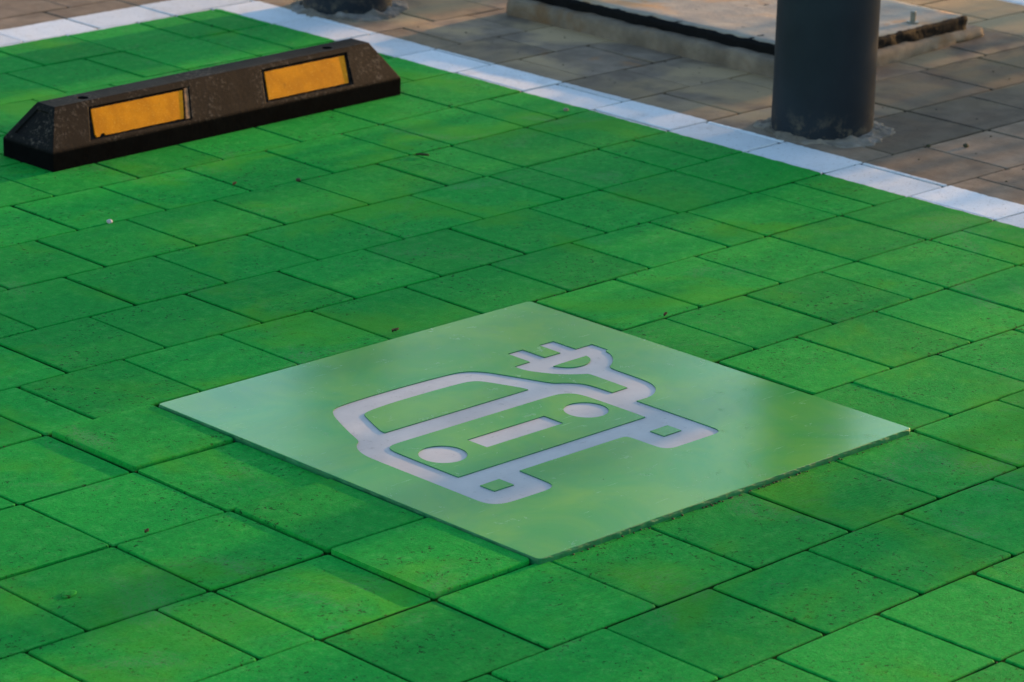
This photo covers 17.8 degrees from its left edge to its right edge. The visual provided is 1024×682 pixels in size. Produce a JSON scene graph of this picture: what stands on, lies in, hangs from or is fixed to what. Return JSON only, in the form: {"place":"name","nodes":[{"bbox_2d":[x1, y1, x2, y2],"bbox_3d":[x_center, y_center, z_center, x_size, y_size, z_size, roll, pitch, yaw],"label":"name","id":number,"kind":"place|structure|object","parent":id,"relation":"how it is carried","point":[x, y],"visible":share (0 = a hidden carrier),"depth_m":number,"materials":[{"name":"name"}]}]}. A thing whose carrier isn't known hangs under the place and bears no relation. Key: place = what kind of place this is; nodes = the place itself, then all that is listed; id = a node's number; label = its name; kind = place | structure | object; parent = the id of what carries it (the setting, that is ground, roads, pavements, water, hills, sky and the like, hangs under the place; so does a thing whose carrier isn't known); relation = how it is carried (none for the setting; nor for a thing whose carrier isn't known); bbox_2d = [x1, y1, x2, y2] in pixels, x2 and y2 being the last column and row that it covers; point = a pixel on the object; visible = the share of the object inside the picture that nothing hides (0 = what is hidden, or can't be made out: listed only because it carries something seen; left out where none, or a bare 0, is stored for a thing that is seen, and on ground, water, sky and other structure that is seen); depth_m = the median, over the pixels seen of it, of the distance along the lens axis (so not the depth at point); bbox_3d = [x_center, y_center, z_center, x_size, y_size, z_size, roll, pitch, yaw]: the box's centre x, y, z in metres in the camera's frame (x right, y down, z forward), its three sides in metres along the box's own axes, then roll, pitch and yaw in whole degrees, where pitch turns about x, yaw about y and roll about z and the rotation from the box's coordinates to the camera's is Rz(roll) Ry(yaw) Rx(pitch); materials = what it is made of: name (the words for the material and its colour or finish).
{"place":"outdoors","nodes":[
{"label":"outdoors","id":0,"kind":"place"},
{"bbox_2d":[416,153,428,155],"bbox_3d":[-0.169,-0.352,6.170,0.026,0.005,0.007,4,19,6],"label":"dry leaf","id":1,"kind":"object","parent":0,"point":[423,154],"visible":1,"depth_m":6.17,"materials":[{"name":"brown plant"}]},
{"bbox_2d":[0,0,1023,204],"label":"pavement","id":2,"kind":"structure","parent":0,"point":[913,93],"depth_m":6.84,"materials":[{"name":"grey stone"}]},
{"bbox_2d":[290,0,408,21],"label":"bollard","id":3,"kind":"object","parent":2,"relation":"on","point":[363,10],"visible":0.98,"depth_m":7.27,"materials":[{"name":"grey metal"}]},
{"bbox_2d":[0,8,1023,681],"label":"painted parking bay","id":4,"kind":"object","parent":2,"relation":"on","point":[190,268],"visible":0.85,"depth_m":5.02,"materials":[{"name":"green paint"}]},
{"bbox_2d":[61,590,76,597],"bbox_3d":[-0.562,0.320,4.141,0.018,0.002,0.028,9,20,21],"label":"pebble","id":5,"kind":"object","parent":4,"relation":"on","point":[67,594],"visible":1,"depth_m":4.14,"materials":[{"name":"stone"}]},
{"bbox_2d":[3,38,400,171],"bbox_3d":[-0.586,-0.472,6.347,0.149,0.107,0.887,18,25,41],"label":"wheel stop","id":6,"kind":"object","parent":4,"relation":"on","point":[79,129],"visible":1,"depth_m":6.26,"materials":[{"name":"black rubber"}]},
{"bbox_2d":[159,301,909,565],"bbox_3d":[0.031,0.128,4.798,0.769,0.038,0.798,-16,25,-42],"label":"charging bay plate","id":7,"kind":"object","parent":4,"relation":"on","point":[534,433],"visible":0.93,"depth_m":4.75,"materials":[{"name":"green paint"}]},
{"bbox_2d":[0,0,1023,227],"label":"white bay line","id":8,"kind":"object","parent":2,"relation":"on","point":[941,194],"visible":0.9,"depth_m":6.65,"materials":[{"name":"paint"}]},
{"bbox_2d":[3,26,1023,666],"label":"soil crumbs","id":9,"kind":"object","parent":2,"relation":"on","point":[719,500],"visible":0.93,"depth_m":4.59,"materials":[{"name":"brown soil"}]},
{"bbox_2d":[27,265,1004,679],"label":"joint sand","id":10,"kind":"structure","parent":2,"relation":"on","point":[437,601],"depth_m":4.19,"materials":[{"name":"beige sand"}]},
{"bbox_2d":[506,0,983,77],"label":"access cover","id":11,"kind":"object","parent":2,"relation":"on","point":[737,34],"visible":0.7,"depth_m":7.09,"materials":[{"name":"concrete"}]},
{"bbox_2d":[753,0,895,147],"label":"bollard","id":12,"kind":"object","parent":2,"relation":"on","point":[825,70],"visible":0.99,"depth_m":6.31,"materials":[{"name":"grey metal"}]},
{"label":"ground","id":13,"kind":"structure","parent":0,"visible":0},
{"bbox_2d":[1002,0,1023,4],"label":"white line beyond","id":14,"kind":"object","parent":13,"relation":"on","point":[1021,2],"visible":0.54,"depth_m":7.59,"materials":[{"name":"paint"}]}
]}

